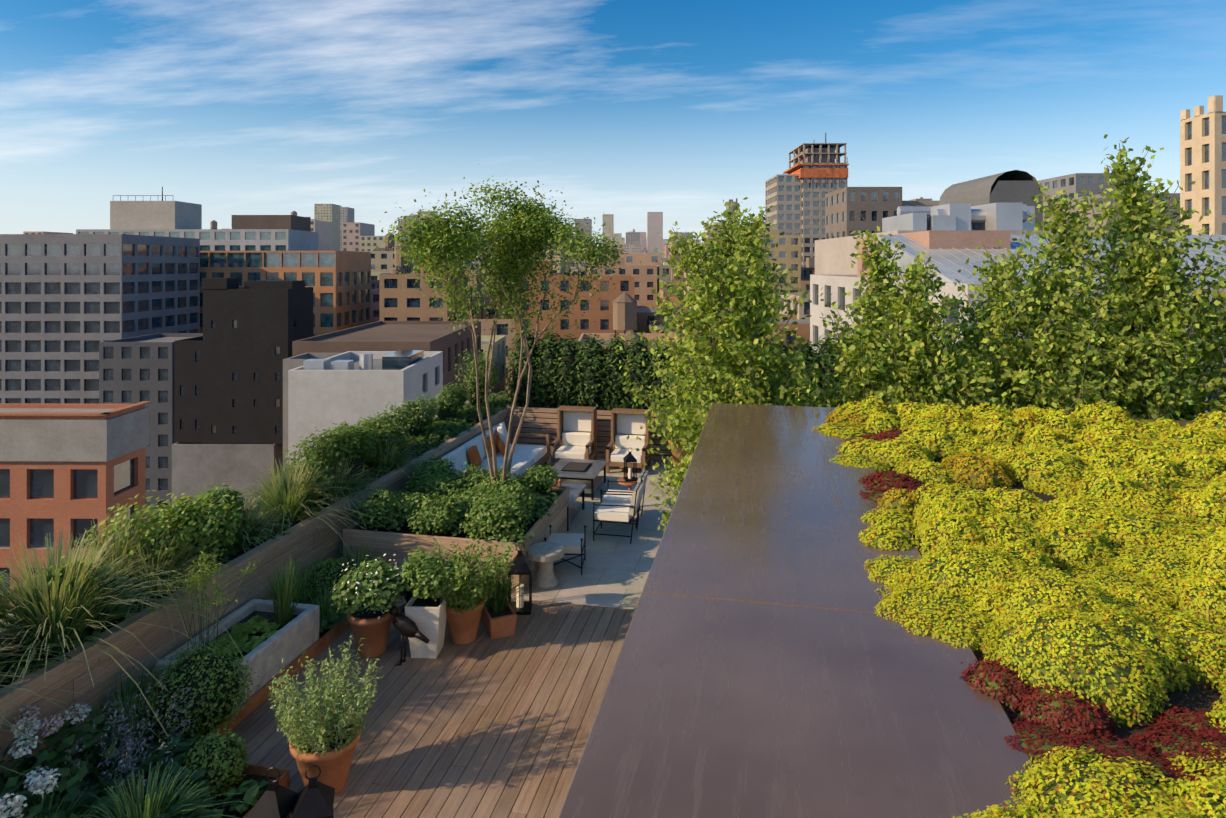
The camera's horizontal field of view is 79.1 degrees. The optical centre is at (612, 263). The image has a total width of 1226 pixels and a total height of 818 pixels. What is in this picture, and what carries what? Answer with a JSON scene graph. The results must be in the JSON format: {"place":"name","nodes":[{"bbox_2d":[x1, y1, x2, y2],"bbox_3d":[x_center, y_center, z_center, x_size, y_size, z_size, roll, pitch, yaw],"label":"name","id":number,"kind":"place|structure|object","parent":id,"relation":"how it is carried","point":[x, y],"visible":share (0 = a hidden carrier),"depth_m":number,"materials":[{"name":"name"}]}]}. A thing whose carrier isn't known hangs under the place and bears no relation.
{"place":"outdoors","nodes":[
{"label":"outdoors","id":0,"kind":"place"},
{"bbox_2d":[0,234,199,403],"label":"grey tower","id":1,"kind":"structure","parent":0,"point":[69,303],"depth_m":119.29,"materials":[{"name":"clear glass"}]},
{"bbox_2d":[99,333,202,516],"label":"grey building","id":2,"kind":"structure","parent":0,"point":[134,370],"depth_m":106.83,"materials":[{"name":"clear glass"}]},
{"bbox_2d":[76,187,370,335],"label":"orange brick building","id":3,"kind":"structure","parent":0,"point":[261,247],"depth_m":151.98,"materials":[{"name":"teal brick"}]},
{"bbox_2d":[172,278,312,504],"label":"black building","id":4,"kind":"structure","parent":0,"point":[228,395],"depth_m":97.56,"materials":[{"name":"brick"}]},
{"bbox_2d":[157,563,346,790],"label":"bed shrubs","id":5,"kind":"object","parent":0,"point":[194,684],"visible":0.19,"depth_m":7.00,"materials":[{"name":"green plant"}]},
{"bbox_2d":[288,350,442,464],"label":"white building","id":6,"kind":"structure","parent":0,"point":[351,387],"depth_m":50.21,"materials":[{"name":"paint"}]},
{"bbox_2d":[283,321,480,471],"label":"brown roof building","id":7,"kind":"structure","parent":0,"point":[450,343],"depth_m":79.32,"materials":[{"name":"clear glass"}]},
{"bbox_2d":[361,419,686,608],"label":"pot plants","id":8,"kind":"object","parent":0,"point":[411,594],"visible":0.12,"depth_m":8.69,"materials":[{"name":"green plant"}]},
{"bbox_2d":[404,455,678,609],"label":"terrace pavers","id":9,"kind":"object","parent":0,"point":[615,571],"visible":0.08,"depth_m":11.69,"materials":[{"name":"stone"}]},
{"bbox_2d":[0,399,672,789],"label":"planter wall","id":10,"kind":"structure","parent":9,"relation":"on","point":[324,541],"depth_m":9.31,"materials":[{"name":"brown wood"}]},
{"bbox_2d":[0,345,513,775],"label":"planter foliage","id":11,"kind":"object","parent":10,"relation":"in","point":[52,610],"visible":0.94,"depth_m":8.48,"materials":[{"name":"green plant"}]},
{"bbox_2d":[88,374,484,614],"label":"planter shrubs","id":12,"kind":"object","parent":11,"relation":"on","point":[443,414],"visible":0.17,"depth_m":12.06,"materials":[{"name":"green"}]},
{"bbox_2d":[348,455,561,544],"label":"shrubs","id":13,"kind":"object","parent":10,"relation":"on","point":[483,505],"visible":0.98,"depth_m":11.10,"materials":[{"name":"green plant"}]},
{"bbox_2d":[368,480,549,535],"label":"planter shrubs","id":14,"kind":"object","parent":10,"relation":"on","point":[541,486],"visible":0.02,"depth_m":11.90,"materials":[{"name":"green"}]},
{"bbox_2d":[376,163,641,486],"bbox_3d":[-1.833,1.110,12.629,3.972,5.709,4.291,0,0,-10],"label":"tree","id":15,"kind":"object","parent":10,"relation":"in","point":[537,234],"depth_m":12.02,"materials":[{"name":"green plant"}]},
{"bbox_2d":[505,326,1106,425],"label":"hedges","id":16,"kind":"object","parent":10,"relation":"on","point":[569,361],"visible":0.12,"depth_m":18.48,"materials":[{"name":"green plant"}]},
{"bbox_2d":[450,432,548,476],"bbox_3d":[-2.427,4.237,15.522,1.280,0.720,3.400,0,0,12],"label":"sofa frame","id":17,"kind":"object","parent":9,"relation":"on","point":[544,459],"visible":0.1,"depth_m":16.98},
{"bbox_2d":[441,422,546,478],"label":"sofa cushions","id":18,"kind":"object","parent":17,"relation":"on","point":[473,451],"visible":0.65,"depth_m":15.71,"materials":[{"name":"white fabric"}]},
{"bbox_2d":[527,542,564,588],"bbox_3d":[-0.962,4.340,10.642,0.540,0.515,0.540,0,0,12],"label":"side table","id":19,"kind":"object","parent":9,"relation":"on","point":[544,555],"visible":0.96,"depth_m":10.54,"materials":[{"name":"grey stone"}]},
{"bbox_2d":[544,525,585,574],"bbox_3d":[-0.717,4.326,11.245,0.584,0.542,0.581,0,0,3],"label":"iron ottoman","id":20,"kind":"object","parent":9,"relation":"on","point":[571,542],"visible":0.73,"depth_m":11.20,"materials":[{"name":"black metal"}]},
{"bbox_2d":[553,479,585,530],"bbox_3d":[-1.072,4.272,13.409,0.920,0.650,1.240,0,0,12],"label":"coffee table","id":21,"kind":"object","parent":9,"relation":"on","point":[576,491],"visible":0.33,"depth_m":13.59,"materials":[{"name":"grey stone"}]},
{"bbox_2d":[551,406,596,465],"bbox_3d":[-0.881,3.962,16.896,0.870,1.270,0.850,0,0,12],"label":"chair frame","id":22,"kind":"object","parent":9,"relation":"on","point":[593,432],"visible":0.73,"depth_m":17.04,"materials":[{"name":"brown wood"}]},
{"bbox_2d":[555,411,591,459],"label":"chair cushions","id":23,"kind":"object","parent":22,"relation":"on","point":[580,423],"visible":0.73,"depth_m":17.11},
{"bbox_2d":[551,458,607,499],"bbox_3d":[-0.732,4.357,15.100,1.010,0.480,1.250,0,0,12],"label":"fire table","id":24,"kind":"object","parent":9,"relation":"on","point":[579,471],"visible":0.83,"depth_m":15.02,"materials":[{"name":"black metal"}]},
{"bbox_2d":[593,480,643,543],"bbox_3d":[0.100,4.153,12.517,0.772,0.891,0.635,0,0,12],"label":"iron armchair","id":25,"kind":"object","parent":9,"relation":"on","point":[615,513],"visible":1,"depth_m":12.29,"materials":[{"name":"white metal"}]},
{"bbox_2d":[600,468,647,527],"bbox_3d":[0.208,4.153,13.250,0.772,0.891,0.635,0,0,12],"label":"iron armchair","id":26,"kind":"object","parent":9,"relation":"on","point":[623,499],"visible":0.69,"depth_m":13.13,"materials":[{"name":"black metal"}]},
{"bbox_2d":[617,476,637,490],"bbox_3d":[0.323,4.337,13.992,0.480,0.520,0.480,0,0,12],"label":"round side table","id":27,"kind":"object","parent":9,"relation":"on","point":[630,485],"visible":0.29,"depth_m":13.88,"materials":[{"name":"ceramic"}]},
{"bbox_2d":[623,448,636,480],"bbox_3d":[0.323,3.773,13.992,0.227,0.608,0.227,0,0,-11],"label":"table lantern","id":28,"kind":"object","parent":27,"relation":"on","point":[628,457],"visible":1,"depth_m":13.96,"materials":[{"name":"black metal"}]},
{"bbox_2d":[606,408,650,472],"bbox_3d":[0.353,3.962,16.594,0.870,1.270,0.850,0,0,12],"label":"chair frame","id":29,"kind":"object","parent":9,"relation":"on","point":[646,446],"visible":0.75,"depth_m":16.67,"materials":[{"name":"brown wood"}]},
{"bbox_2d":[610,413,645,463],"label":"chair cushions","id":30,"kind":"object","parent":29,"relation":"on","point":[628,423],"visible":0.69,"depth_m":16.82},
{"bbox_2d":[667,436,688,466],"bbox_3d":[1.569,4.287,16.902,0.726,0.620,0.726,0,0,12],"label":"pot","id":31,"kind":"object","parent":9,"relation":"on","point":[674,454],"visible":0.17,"depth_m":16.68,"materials":[{"name":"ceramic"}]},
{"bbox_2d":[0,0,1225,245],"label":"sky","id":32,"kind":"structure","parent":0,"point":[628,110],"materials":[{"name":"blue"}]},
{"bbox_2d":[650,197,813,533],"bbox_3d":[1.841,1.942,10.027,2.678,5.654,3.341,0,0,12],"label":"corner tree","id":33,"kind":"object","parent":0,"point":[723,233],"depth_m":9.95,"materials":[{"name":"green plant"}]},
{"bbox_2d":[765,132,848,266],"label":"construction tower","id":34,"kind":"structure","parent":0,"point":[804,185],"depth_m":269.95,"materials":[{"name":"grey concrete"}]},
{"bbox_2d":[600,134,1225,531],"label":"screen tree","id":35,"kind":"object","parent":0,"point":[1050,293],"depth_m":8.48,"materials":[{"name":"green plant"}]},
{"bbox_3d":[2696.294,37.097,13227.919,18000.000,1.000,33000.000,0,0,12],"label":"ground surface","id":36,"kind":"structure","parent":0,"visible":0},
{"bbox_2d":[0,401,150,610],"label":"brick loft","id":37,"kind":"structure","parent":36,"relation":"on","point":[77,468],"depth_m":42.38,"materials":[{"name":"orange brick"}]},
{"bbox_2d":[0,394,606,633],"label":"building wall","id":38,"kind":"structure","parent":36,"relation":"on","point":[265,493],"depth_m":11.24,"materials":[{"name":"brick"}]},
{"bbox_2d":[226,588,634,817],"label":"deck planks","id":39,"kind":"object","parent":38,"relation":"on","point":[483,725],"visible":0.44,"depth_m":7.48,"materials":[{"name":"brown wood"}]},
{"bbox_2d":[54,573,397,817],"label":"edging","id":40,"kind":"object","parent":39,"relation":"on","point":[327,637],"visible":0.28,"depth_m":7.39,"materials":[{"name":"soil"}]},
{"bbox_2d":[0,541,394,817],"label":"bed foliage","id":41,"kind":"object","parent":40,"relation":"in","point":[128,736],"visible":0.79,"depth_m":6.33,"materials":[{"name":"green plant"}]},
{"bbox_2d":[0,703,91,817],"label":"hydrangea flowers","id":42,"kind":"object","parent":41,"relation":"on","point":[40,781],"visible":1,"depth_m":5.83,"materials":[{"name":"white plant"}]},
{"bbox_2d":[155,599,318,713],"bbox_3d":[-4.082,4.297,8.205,0.900,0.460,1.500,0,0,12],"label":"stone trough","id":43,"kind":"object","parent":40,"relation":"on","point":[289,641],"visible":0.31,"depth_m":8.23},
{"bbox_2d":[187,611,297,662],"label":"trough water","id":44,"kind":"structure","parent":43,"relation":"on","point":[267,616],"depth_m":8.64,"materials":[{"name":"black liquid"}]},
{"bbox_2d":[172,557,245,655],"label":"papyrus stems","id":45,"kind":"object","parent":44,"relation":"on","point":[201,636],"visible":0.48,"depth_m":7.80,"materials":[{"name":"green plant"}]},
{"bbox_2d":[151,543,310,656],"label":"trough plants","id":46,"kind":"object","parent":44,"relation":"on","point":[283,597],"visible":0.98,"depth_m":8.26,"materials":[{"name":"green plant"}]},
{"bbox_2d":[246,767,296,817],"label":"lantern","id":47,"kind":"object","parent":39,"relation":"on","point":[276,800],"visible":0.9,"depth_m":5.51,"materials":[{"name":"black metal"}]},
{"bbox_2d":[291,765,334,817],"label":"lantern","id":48,"kind":"object","parent":39,"relation":"on","point":[314,798],"visible":0.96,"depth_m":5.53,"materials":[{"name":"black metal"}]},
{"bbox_2d":[289,716,361,795],"bbox_3d":[-2.525,4.367,6.531,0.594,0.460,0.594,0,0,12],"label":"flower pot","id":49,"kind":"object","parent":39,"relation":"on","point":[334,767],"visible":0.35,"depth_m":6.34,"materials":[{"name":"ceramic"}]},
{"bbox_2d":[347,601,394,658],"bbox_3d":[-2.860,4.347,8.793,0.550,0.500,0.550,0,0,12],"label":"flowering pot","id":50,"kind":"object","parent":39,"relation":"on","point":[372,629],"visible":0.73,"depth_m":8.63,"materials":[{"name":"ceramic"}]},
{"bbox_2d":[330,554,405,618],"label":"pot flowers","id":51,"kind":"object","parent":50,"relation":"on","point":[376,572],"visible":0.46,"depth_m":8.59,"materials":[{"name":"white plant"}]},
{"bbox_2d":[397,602,408,640],"bbox_3d":[-2.431,4.417,9.145,0.440,0.360,0.440,0,0,12],"label":"small dark pot","id":52,"kind":"object","parent":39,"relation":"on","point":[401,609],"visible":0.15,"depth_m":9.12,"materials":[{"name":"ceramic"}]},
{"bbox_2d":[383,606,429,665],"bbox_3d":[-2.382,4.275,8.522,0.613,0.642,0.170,0,0,12],"label":"tall bird statue","id":53,"kind":"object","parent":39,"relation":"on","point":[405,626],"visible":1,"depth_m":8.47,"materials":[{"name":"black metal"}]},
{"bbox_2d":[404,592,447,658],"bbox_3d":[-2.197,4.287,8.791,0.419,0.620,0.419,0,0,3],"label":"planter","id":54,"kind":"object","parent":39,"relation":"on","point":[428,616],"visible":0.81,"depth_m":8.62,"materials":[{"name":"ceramic"}]},
{"bbox_2d":[446,594,484,644],"bbox_3d":[-1.829,4.357,9.093,0.528,0.480,0.528,0,0,12],"label":"terracotta pot","id":55,"kind":"object","parent":39,"relation":"on","point":[463,628],"visible":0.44,"depth_m":8.92,"materials":[{"name":"ceramic"}]},
{"bbox_2d":[480,600,516,639],"bbox_3d":[-1.463,4.467,9.386,0.339,0.260,0.644,0,0,-23],"label":"flower pot","id":56,"kind":"object","parent":39,"relation":"on","point":[499,624],"visible":0.56,"depth_m":9.14,"materials":[{"name":"ceramic"}]},
{"bbox_2d":[268,404,702,760],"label":"potted plants","id":57,"kind":"object","parent":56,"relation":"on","point":[449,578],"visible":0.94,"depth_m":8.48,"materials":[{"name":"green plant"}]},
{"bbox_2d":[508,542,532,614],"bbox_3d":[-1.234,4.150,9.860,0.315,0.894,0.315,0,0,-3],"label":"lantern","id":58,"kind":"object","parent":39,"relation":"on","point":[522,562],"visible":0.85,"depth_m":9.78,"materials":[{"name":"black metal"}]},
{"bbox_2d":[883,459,1225,741],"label":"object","id":59,"kind":"structure","parent":38,"relation":"on","point":[1195,697],"depth_m":2.61,"materials":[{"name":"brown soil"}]},
{"bbox_2d":[558,403,1195,817],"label":"roof coping","id":60,"kind":"object","parent":59,"relation":"on","point":[770,663],"visible":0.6,"depth_m":2.69,"materials":[{"name":"metal"}]},
{"bbox_2d":[818,400,1225,817],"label":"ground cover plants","id":61,"kind":"object","parent":59,"relation":"on","point":[1052,784],"visible":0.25,"depth_m":3.16,"materials":[{"name":"yellow"}]},
{"bbox_2d":[812,395,1225,817],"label":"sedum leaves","id":62,"kind":"object","parent":61,"relation":"on","point":[1179,785],"visible":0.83,"depth_m":3.45,"materials":[{"name":"yellow plant"}]},
{"bbox_2d":[23,197,931,274],"bbox_3d":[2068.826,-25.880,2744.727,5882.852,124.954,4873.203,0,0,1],"label":"city","id":63,"kind":"object","parent":36,"relation":"on","point":[336,227],"depth_m":923.68},
{"bbox_2d":[354,193,1179,393],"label":"city","id":64,"kind":"object","parent":36,"relation":"on","point":[623,309],"visible":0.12,"depth_m":130.90,"materials":[{"name":"brown brick"}]},
{"bbox_2d":[857,231,1010,277],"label":"pink brick building","id":65,"kind":"structure","parent":36,"relation":"on","point":[948,239],"depth_m":45.68,"materials":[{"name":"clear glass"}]},
{"bbox_2d":[810,170,1225,416],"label":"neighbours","id":66,"kind":"structure","parent":36,"relation":"on","point":[1003,201],"depth_m":63.27,"materials":[{"name":"white concrete"}]},
{"bbox_2d":[1180,95,1225,234],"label":"cream tower","id":67,"kind":"structure","parent":36,"relation":"on","point":[1202,150],"depth_m":98.99,"materials":[{"name":"beige concrete"}]}
]}

